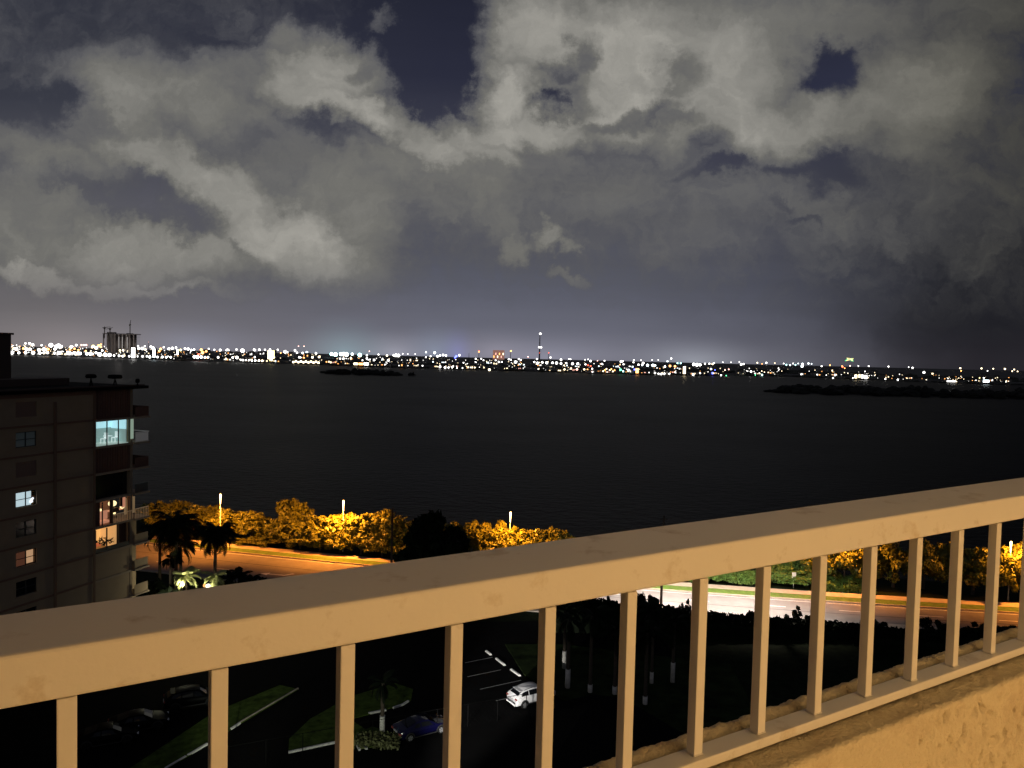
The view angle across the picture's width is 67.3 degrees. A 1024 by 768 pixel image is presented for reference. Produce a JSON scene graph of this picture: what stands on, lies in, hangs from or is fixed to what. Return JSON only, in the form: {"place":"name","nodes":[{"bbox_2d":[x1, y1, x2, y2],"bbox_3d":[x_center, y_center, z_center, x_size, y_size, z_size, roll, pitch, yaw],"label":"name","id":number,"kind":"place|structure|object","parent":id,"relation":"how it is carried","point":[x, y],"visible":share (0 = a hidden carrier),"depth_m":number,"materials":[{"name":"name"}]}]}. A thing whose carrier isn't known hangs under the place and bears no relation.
{"place":"outdoors","nodes":[
{"label":"outdoors","id":0,"kind":"place"},
{"bbox_2d":[0,332,149,614],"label":"apartment building","id":1,"kind":"structure","parent":0,"point":[70,462],"depth_m":75.41,"materials":[{"name":"paint"}]},
{"bbox_2d":[15,431,37,448],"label":"window","id":2,"kind":"structure","parent":1,"relation":"in","point":[23,439],"depth_m":70.70,"materials":[{"name":"grey"}]},
{"bbox_2d":[15,490,37,508],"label":"window","id":3,"kind":"structure","parent":1,"relation":"in","point":[26,498],"depth_m":70.91,"materials":[{"name":"grey"}]},
{"bbox_2d":[15,519,37,538],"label":"window","id":4,"kind":"structure","parent":1,"relation":"in","point":[24,528],"depth_m":71.02,"materials":[{"name":"grey"}]},
{"bbox_2d":[15,548,37,568],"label":"window","id":5,"kind":"structure","parent":1,"relation":"in","point":[23,557],"depth_m":71.10,"materials":[{"name":"grey"}]},
{"bbox_2d":[15,577,37,598],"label":"window","id":6,"kind":"structure","parent":1,"relation":"in","point":[24,587],"depth_m":71.24,"materials":[{"name":"grey"}]},
{"bbox_2d":[96,522,129,553],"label":"window frame","id":7,"kind":"structure","parent":1,"relation":"in","point":[125,543],"depth_m":80.42,"materials":[{"name":"grey"}]},
{"bbox_2d":[106,419,129,445],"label":"window frame","id":8,"kind":"structure","parent":1,"relation":"in","point":[128,419],"depth_m":80.53,"materials":[{"name":"grey"}]},
{"bbox_2d":[0,621,683,767],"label":"car park","id":9,"kind":"structure","parent":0,"point":[415,660],"depth_m":67.85,"materials":[{"name":"asphalt"}]},
{"bbox_2d":[77,722,139,750],"bbox_3d":[-32.413,27.966,61.527,4.710,1.400,2.160,0,3,-25],"label":"parked car","id":10,"kind":"object","parent":9,"relation":"on","point":[101,734],"visible":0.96,"depth_m":60.96,"materials":[{"name":"black paint"}]},
{"bbox_2d":[108,708,169,729],"bbox_3d":[-31.036,27.902,63.889,4.710,1.400,2.160,0,3,-25],"label":"parked car","id":11,"kind":"object","parent":9,"relation":"on","point":[144,718],"visible":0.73,"depth_m":63.54,"materials":[{"name":"black paint"}]},
{"bbox_2d":[163,684,207,711],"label":"parked car","id":12,"kind":"object","parent":9,"relation":"on","point":[176,699],"visible":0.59,"depth_m":67.35,"materials":[{"name":"black paint"}]},
{"bbox_2d":[131,685,297,767],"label":"lawn","id":13,"kind":"structure","parent":9,"relation":"on","point":[191,739],"depth_m":63.39,"materials":[{"name":"plant"}]},
{"bbox_2d":[288,741,334,753],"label":"kerb","id":14,"kind":"structure","parent":9,"relation":"on","point":[315,746],"depth_m":61.36,"materials":[{"name":"concrete"}]},
{"bbox_2d":[289,683,412,750],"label":"lawn","id":15,"kind":"structure","parent":9,"relation":"on","point":[365,703],"depth_m":66.70,"materials":[{"name":"plant"}]},
{"bbox_2d":[356,727,391,749],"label":"lawn","id":16,"kind":"structure","parent":9,"relation":"on","point":[374,729],"depth_m":64.20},
{"bbox_2d":[354,731,401,750],"bbox_3d":[-10.851,28.798,62.153,3.941,0.936,2.105,1,2,0],"label":"ground cover","id":17,"kind":"object","parent":16,"relation":"on","point":[381,740],"visible":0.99,"depth_m":61.80,"materials":[{"name":"green plant"}]},
{"bbox_2d":[367,669,399,734],"bbox_3d":[-10.554,26.476,63.256,2.593,5.540,2.173,1,2,0],"label":"whitewashed palm","id":18,"kind":"object","parent":16,"relation":"on","point":[383,690],"visible":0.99,"depth_m":63.03,"materials":[{"name":"green plant"}]},
{"bbox_2d":[227,693,526,767],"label":"wire fence","id":19,"kind":"object","parent":9,"relation":"on","point":[372,728],"visible":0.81,"depth_m":62.08,"materials":[{"name":"black metal"}]},
{"bbox_2d":[391,713,442,741],"bbox_3d":[-7.624,28.461,64.199,4.710,1.400,2.160,0,3,-33],"label":"parked car","id":20,"kind":"object","parent":9,"relation":"on","point":[416,726],"visible":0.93,"depth_m":63.46,"materials":[{"name":"blue paint"}]},
{"bbox_2d":[506,681,555,708],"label":"parked car","id":21,"kind":"object","parent":9,"relation":"on","point":[529,688],"visible":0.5,"depth_m":69.46,"materials":[{"name":"white paint"}]},
{"bbox_2d":[0,0,1023,370],"label":"sky","id":22,"kind":"structure","parent":0,"point":[773,182],"materials":[{"name":"grey"}]},
{"bbox_2d":[11,355,1023,584],"bbox_3d":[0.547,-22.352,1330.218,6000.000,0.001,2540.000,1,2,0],"label":"water","id":23,"kind":"structure","parent":0,"point":[576,455],"depth_m":286.16,"materials":[{"name":"black liquid"}]},
{"bbox_2d":[320,368,402,375],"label":"island","id":24,"kind":"structure","parent":23,"relation":"on","point":[354,371],"depth_m":959.72,"materials":[{"name":"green plant"}]},
{"bbox_2d":[762,384,1023,398],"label":"island","id":25,"kind":"structure","parent":23,"relation":"on","point":[913,390],"depth_m":738.71,"materials":[{"name":"black plant"}]},
{"bbox_2d":[11,346,1023,384],"bbox_3d":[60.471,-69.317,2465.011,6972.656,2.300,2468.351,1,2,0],"label":"shore","id":26,"kind":"structure","parent":0,"point":[1002,374],"depth_m":2352.21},
{"bbox_2d":[103,332,139,353],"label":"construction site","id":27,"kind":"object","parent":26,"relation":"on","point":[116,342],"visible":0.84,"depth_m":2102.11,"materials":[{"name":"concrete"}]},
{"bbox_2d":[292,358,321,363],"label":"house","id":28,"kind":"structure","parent":26,"relation":"on","point":[306,361],"depth_m":1436.88,"materials":[{"name":"grey"}]},
{"bbox_2d":[12,344,1008,381],"bbox_3d":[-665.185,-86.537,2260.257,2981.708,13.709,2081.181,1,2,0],"label":"town lights","id":29,"kind":"object","parent":26,"relation":"on","point":[357,357],"visible":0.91,"depth_m":1606.77,"materials":[{"name":"grey"}]},
{"bbox_2d":[13,352,1023,384],"bbox_3d":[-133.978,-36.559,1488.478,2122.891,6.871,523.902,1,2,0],"label":"woods","id":30,"kind":"object","parent":26,"relation":"on","point":[544,370],"visible":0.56,"depth_m":1354.04,"materials":[{"name":"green plant"}]},
{"bbox_2d":[186,355,1023,379],"bbox_3d":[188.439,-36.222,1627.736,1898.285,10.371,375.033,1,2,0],"label":"woods","id":31,"kind":"object","parent":26,"relation":"on","point":[696,369],"visible":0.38,"depth_m":1593.93,"materials":[{"name":"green plant"}]},
{"bbox_2d":[703,368,1023,381],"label":"woods","id":32,"kind":"object","parent":26,"relation":"on","point":[876,375],"visible":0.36,"depth_m":1465.16,"materials":[{"name":"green plant"}]},
{"bbox_2d":[136,543,1018,627],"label":"road","id":33,"kind":"structure","parent":0,"point":[890,613],"depth_m":101.91,"materials":[{"name":"asphalt"}]},
{"bbox_2d":[137,551,1015,624],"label":"road seam","id":34,"kind":"object","parent":33,"relation":"on","point":[606,596],"visible":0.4,"depth_m":99.37,"materials":[{"name":"grey"}]},
{"bbox_2d":[136,520,1019,706],"bbox_3d":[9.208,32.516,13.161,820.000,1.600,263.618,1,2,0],"label":"ground","id":35,"kind":"structure","parent":0,"point":[787,671],"depth_m":84.89,"materials":[{"name":"green plant"}]},
{"bbox_2d":[134,500,183,524],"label":"mangrove tree","id":36,"kind":"object","parent":35,"relation":"on","point":[158,506],"visible":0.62,"depth_m":131.32,"materials":[{"name":"green plant"}]},
{"bbox_2d":[139,523,179,579],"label":"palm tree","id":37,"kind":"object","parent":35,"relation":"on","point":[151,536],"visible":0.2,"depth_m":94.78,"materials":[{"name":"green plant"}]},
{"bbox_2d":[159,552,183,585],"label":"palm tree","id":38,"kind":"object","parent":35,"relation":"on","point":[166,562],"visible":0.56,"depth_m":92.89,"materials":[{"name":"green plant"}]},
{"bbox_2d":[154,499,193,515],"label":"mangrove tree","id":39,"kind":"object","parent":35,"relation":"on","point":[177,505],"visible":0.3,"depth_m":135.66,"materials":[{"name":"green plant"}]},
{"bbox_2d":[149,510,206,589],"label":"palm tree","id":40,"kind":"object","parent":35,"relation":"on","point":[169,527],"visible":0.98,"depth_m":89.98,"materials":[{"name":"green plant"}]},
{"bbox_2d":[136,578,220,596],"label":"garden shrubs","id":41,"kind":"object","parent":35,"relation":"on","point":[190,587],"visible":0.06,"depth_m":91.29,"materials":[{"name":"green plant"}]},
{"bbox_2d":[161,538,199,586],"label":"palm tree","id":42,"kind":"object","parent":35,"relation":"on","point":[181,545],"visible":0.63,"depth_m":91.31,"materials":[{"name":"green plant"}]},
{"bbox_2d":[172,566,201,590],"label":"palm","id":43,"kind":"object","parent":35,"relation":"on","point":[181,577],"visible":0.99,"depth_m":88.62,"materials":[{"name":"green plant"}]},
{"bbox_2d":[170,504,217,530],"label":"mangrove tree","id":44,"kind":"object","parent":35,"relation":"on","point":[200,511],"visible":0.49,"depth_m":130.49,"materials":[{"name":"green plant"}]},
{"bbox_2d":[201,569,226,586],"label":"palm","id":45,"kind":"object","parent":35,"relation":"on","point":[213,578],"visible":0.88,"depth_m":89.58,"materials":[{"name":"green plant"}]},
{"bbox_2d":[192,521,240,573],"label":"palm tree","id":46,"kind":"object","parent":35,"relation":"on","point":[216,536],"visible":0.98,"depth_m":92.15,"materials":[{"name":"green plant"}]},
{"bbox_2d":[201,508,242,535],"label":"mangrove tree","id":47,"kind":"object","parent":35,"relation":"on","point":[226,515],"visible":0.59,"depth_m":126.16,"materials":[{"name":"green plant"}]},
{"bbox_2d":[218,570,243,584],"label":"shrub palm","id":48,"kind":"object","parent":35,"relation":"on","point":[229,576],"visible":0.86,"depth_m":90.75,"materials":[{"name":"green plant"}]},
{"bbox_2d":[235,535,258,544],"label":"bush","id":49,"kind":"object","parent":35,"relation":"on","point":[247,539],"visible":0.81,"depth_m":123.61,"materials":[{"name":"green plant"}]},
{"bbox_2d":[229,510,270,535],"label":"mangrove tree","id":50,"kind":"object","parent":35,"relation":"on","point":[248,522],"visible":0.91,"depth_m":125.77,"materials":[{"name":"green plant"}]},
{"bbox_2d":[250,535,283,546],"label":"bush","id":51,"kind":"object","parent":35,"relation":"on","point":[264,542],"visible":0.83,"depth_m":122.48,"materials":[{"name":"green plant"}]},
{"bbox_2d":[253,519,283,539],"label":"mangrove tree","id":52,"kind":"object","parent":35,"relation":"on","point":[260,531],"visible":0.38,"depth_m":124.26,"materials":[{"name":"green plant"}]},
{"bbox_2d":[264,515,306,543],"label":"mangrove tree","id":53,"kind":"object","parent":35,"relation":"on","point":[287,531],"visible":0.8,"depth_m":123.07,"materials":[{"name":"green plant"}]},
{"bbox_2d":[275,498,314,519],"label":"mangrove tree","id":54,"kind":"object","parent":35,"relation":"on","point":[293,507],"visible":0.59,"depth_m":128.81,"materials":[{"name":"green plant"}]},
{"bbox_2d":[286,531,311,548],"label":"bush","id":55,"kind":"object","parent":35,"relation":"on","point":[289,544],"visible":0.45,"depth_m":120.44,"materials":[{"name":"green plant"}]},
{"bbox_2d":[289,514,324,545],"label":"mangrove tree","id":56,"kind":"object","parent":35,"relation":"on","point":[310,523],"visible":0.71,"depth_m":121.98,"materials":[{"name":"green plant"}]},
{"bbox_2d":[303,533,330,550],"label":"bush","id":57,"kind":"object","parent":35,"relation":"on","point":[316,542],"visible":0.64,"depth_m":119.37,"materials":[{"name":"green plant"}]},
{"bbox_2d":[305,514,345,549],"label":"mangrove tree","id":58,"kind":"object","parent":35,"relation":"on","point":[329,528],"visible":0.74,"depth_m":120.36,"materials":[{"name":"green plant"}]},
{"bbox_2d":[323,535,355,552],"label":"bush","id":59,"kind":"object","parent":35,"relation":"on","point":[329,543],"visible":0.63,"depth_m":118.52,"materials":[{"name":"green plant"}]},
{"bbox_2d":[332,512,370,550],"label":"mangrove tree","id":60,"kind":"object","parent":35,"relation":"on","point":[349,521],"visible":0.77,"depth_m":119.58,"materials":[{"name":"green plant"}]},
{"bbox_2d":[346,530,372,554],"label":"bush","id":61,"kind":"object","parent":35,"relation":"on","point":[350,541],"visible":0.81,"depth_m":118.31,"materials":[{"name":"green plant"}]},
{"bbox_2d":[353,513,388,545],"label":"mangrove tree","id":62,"kind":"object","parent":35,"relation":"on","point":[372,523],"visible":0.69,"depth_m":119.17,"materials":[{"name":"green plant"}]},
{"bbox_2d":[368,532,395,556],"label":"bush","id":63,"kind":"object","parent":35,"relation":"on","point":[379,543],"visible":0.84,"depth_m":117.32,"materials":[{"name":"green plant"}]},
{"bbox_2d":[369,509,394,532],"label":"mangrove tree","id":64,"kind":"object","parent":35,"relation":"on","point":[383,514],"visible":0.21,"depth_m":124.69,"materials":[{"name":"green plant"}]},
{"bbox_2d":[370,515,411,553],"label":"mangrove tree","id":65,"kind":"object","parent":35,"relation":"on","point":[398,523],"visible":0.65,"depth_m":118.65,"materials":[{"name":"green plant"}]},
{"bbox_2d":[387,536,405,554],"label":"bush","id":66,"kind":"object","parent":35,"relation":"on","point":[397,544],"visible":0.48,"depth_m":116.94,"materials":[{"name":"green plant"}]},
{"bbox_2d":[394,509,471,561],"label":"round tree","id":67,"kind":"object","parent":35,"relation":"on","point":[427,536],"visible":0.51,"depth_m":93.14,"materials":[{"name":"green plant"}]},
{"bbox_2d":[463,519,489,551],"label":"mangrove tree","id":68,"kind":"object","parent":35,"relation":"on","point":[470,528],"visible":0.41,"depth_m":116.96,"materials":[{"name":"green plant"}]},
{"bbox_2d":[473,520,508,549],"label":"mangrove tree","id":69,"kind":"object","parent":35,"relation":"on","point":[486,533],"visible":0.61,"depth_m":115.64,"materials":[{"name":"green plant"}]},
{"bbox_2d":[490,537,517,548],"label":"bush","id":70,"kind":"object","parent":35,"relation":"on","point":[499,543],"visible":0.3,"depth_m":113.42,"materials":[{"name":"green plant"}]},
{"bbox_2d":[495,525,537,546],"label":"mangrove tree","id":71,"kind":"object","parent":35,"relation":"on","point":[519,538],"visible":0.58,"depth_m":114.45,"materials":[{"name":"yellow plant"}]},
{"bbox_2d":[525,528,552,542],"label":"mangrove tree","id":72,"kind":"object","parent":35,"relation":"on","point":[535,534],"visible":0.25,"depth_m":115.76,"materials":[{"name":"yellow plant"}]},
{"bbox_2d":[539,527,562,540],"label":"mangrove tree","id":73,"kind":"object","parent":35,"relation":"on","point":[550,532],"visible":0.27,"depth_m":115.91,"materials":[{"name":"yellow plant"}]},
{"bbox_2d":[147,542,1018,612],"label":"kerb","id":74,"kind":"structure","parent":35,"relation":"on","point":[648,588],"depth_m":103.44,"materials":[{"name":"concrete"}]},
{"bbox_2d":[150,539,1018,611],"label":"verge","id":75,"kind":"structure","parent":35,"relation":"on","point":[878,601],"depth_m":104.65,"materials":[{"name":"green plant"}]},
{"bbox_2d":[556,598,885,639],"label":"hedge","id":76,"kind":"object","parent":35,"relation":"on","point":[720,624],"visible":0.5,"depth_m":88.13,"materials":[{"name":"green plant"}]},
{"bbox_2d":[718,570,754,584],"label":"bush","id":77,"kind":"object","parent":35,"relation":"on","point":[733,577],"visible":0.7,"depth_m":107.96,"materials":[{"name":"green plant"}]},
{"bbox_2d":[753,567,790,583],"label":"bush","id":78,"kind":"object","parent":35,"relation":"on","point":[775,579],"visible":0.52,"depth_m":108.01,"materials":[{"name":"green plant"}]},
{"bbox_2d":[772,568,806,584],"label":"bush","id":79,"kind":"object","parent":35,"relation":"on","point":[786,577],"visible":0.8,"depth_m":107.56,"materials":[{"name":"green plant"}]},
{"bbox_2d":[784,605,809,623],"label":"shrub","id":80,"kind":"object","parent":35,"relation":"on","point":[795,614],"visible":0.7,"depth_m":90.64,"materials":[{"name":"green plant"}]},
{"bbox_2d":[788,568,811,586],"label":"bush","id":81,"kind":"object","parent":35,"relation":"on","point":[808,579],"visible":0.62,"depth_m":107.86,"materials":[{"name":"green plant"}]},
{"bbox_2d":[800,554,841,579],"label":"mangrove tree","id":82,"kind":"object","parent":35,"relation":"on","point":[807,562],"visible":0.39,"depth_m":108.52,"materials":[{"name":"green plant"}]},
{"bbox_2d":[827,548,862,583],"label":"mangrove tree","id":83,"kind":"object","parent":35,"relation":"on","point":[846,560],"visible":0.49,"depth_m":107.19,"materials":[{"name":"yellow plant"}]},
{"bbox_2d":[836,574,861,584],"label":"bush","id":84,"kind":"object","parent":35,"relation":"on","point":[849,579],"visible":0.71,"depth_m":107.63,"materials":[{"name":"green plant"}]},
{"bbox_2d":[826,581,876,593],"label":"clipped hedge","id":85,"kind":"object","parent":35,"relation":"on","point":[844,587],"visible":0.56,"depth_m":105.91,"materials":[{"name":"green plant"}]},
{"bbox_2d":[847,548,889,577],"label":"mangrove tree","id":86,"kind":"object","parent":35,"relation":"on","point":[882,567],"visible":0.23,"depth_m":107.57,"materials":[{"name":"green plant"}]},
{"bbox_2d":[876,542,908,587],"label":"mangrove tree","id":87,"kind":"object","parent":35,"relation":"on","point":[893,555],"visible":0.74,"depth_m":107.57,"materials":[{"name":"green plant"}]},
{"bbox_2d":[903,538,948,588],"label":"mangrove tree","id":88,"kind":"object","parent":35,"relation":"on","point":[930,562],"visible":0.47,"depth_m":106.90,"materials":[{"name":"green plant"}]},
{"bbox_2d":[919,616,946,630],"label":"shrub","id":89,"kind":"object","parent":35,"relation":"on","point":[926,623],"visible":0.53,"depth_m":88.00,"materials":[{"name":"green plant"}]},
{"bbox_2d":[854,622,1016,654],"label":"hedge","id":90,"kind":"object","parent":35,"relation":"on","point":[889,640],"visible":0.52,"depth_m":84.16,"materials":[{"name":"green plant"}]},
{"bbox_2d":[927,541,971,581],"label":"mangrove tree","id":91,"kind":"object","parent":35,"relation":"on","point":[940,546],"visible":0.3,"depth_m":106.98,"materials":[{"name":"green plant"}]},
{"bbox_2d":[962,547,1003,594],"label":"mangrove tree","id":92,"kind":"object","parent":35,"relation":"on","point":[970,555],"visible":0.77,"depth_m":104.50,"materials":[{"name":"green plant"}]},
{"bbox_2d":[969,544,1020,587],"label":"mangrove tree","id":93,"kind":"object","parent":35,"relation":"on","point":[1006,576],"visible":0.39,"depth_m":103.36,"materials":[{"name":"yellow plant"}]},
{"bbox_2d":[1000,542,1021,592],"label":"mangrove tree","id":94,"kind":"object","parent":35,"relation":"on","point":[1016,559],"visible":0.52,"depth_m":103.43,"materials":[{"name":"yellow plant"}]},
{"bbox_2d":[148,536,1018,606],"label":"sidewalk","id":95,"kind":"structure","parent":0,"point":[969,602],"depth_m":106.37,"materials":[{"name":"concrete"}]},
{"bbox_2d":[522,695,682,767],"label":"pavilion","id":96,"kind":"structure","parent":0,"point":[584,731],"depth_m":45.26,"materials":[{"name":"black"}]},
{"bbox_2d":[505,644,750,733],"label":"dark lawn","id":97,"kind":"structure","parent":0,"point":[726,698],"depth_m":74.87,"materials":[{"name":"plant"}]},
{"bbox_2d":[556,603,582,668],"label":"whitewashed palm","id":98,"kind":"object","parent":97,"relation":"on","point":[569,610],"visible":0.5,"depth_m":77.73,"materials":[{"name":"green plant"}]},
{"bbox_2d":[556,611,586,688],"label":"whitewashed palm","id":99,"kind":"object","parent":97,"relation":"on","point":[570,634],"visible":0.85,"depth_m":73.17,"materials":[{"name":"green plant"}]},
{"bbox_2d":[577,605,616,692],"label":"whitewashed palm","id":100,"kind":"object","parent":97,"relation":"on","point":[593,624],"visible":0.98,"depth_m":72.18,"materials":[{"name":"green plant"}]},
{"bbox_2d":[596,624,637,694],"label":"whitewashed palm","id":101,"kind":"object","parent":97,"relation":"on","point":[611,629],"visible":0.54,"depth_m":71.88,"materials":[{"name":"green plant"}]},
{"bbox_2d":[635,619,672,704],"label":"whitewashed palm","id":102,"kind":"object","parent":97,"relation":"on","point":[650,627],"visible":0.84,"depth_m":70.08,"materials":[{"name":"green plant"}]},
{"bbox_2d":[637,597,675,683],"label":"whitewashed palm","id":103,"kind":"object","parent":97,"relation":"on","point":[648,612],"visible":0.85,"depth_m":74.68,"materials":[{"name":"green plant"}]},
{"bbox_2d":[658,611,690,682],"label":"whitewashed palm","id":104,"kind":"object","parent":97,"relation":"on","point":[674,636],"visible":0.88,"depth_m":74.99,"materials":[{"name":"green plant"}]},
{"bbox_3d":[1.978,0.100,-0.390,13.000,2.770,0.300,0,3,-31],"label":"apartment wall","id":105,"kind":"object","parent":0,"visible":0},
{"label":"balcony floor","id":106,"kind":"structure","parent":105,"relation":"attached to","visible":0},
{"bbox_2d":[583,627,1023,767],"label":"parapet wall","id":107,"kind":"structure","parent":106,"relation":"on","point":[974,719],"depth_m":1.54,"materials":[{"name":"paint"}]},
{"bbox_2d":[0,477,1023,767],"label":"balcony railing","id":108,"kind":"object","parent":107,"relation":"on","point":[64,657],"visible":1,"depth_m":1.14,"materials":[{"name":"beige paint"}]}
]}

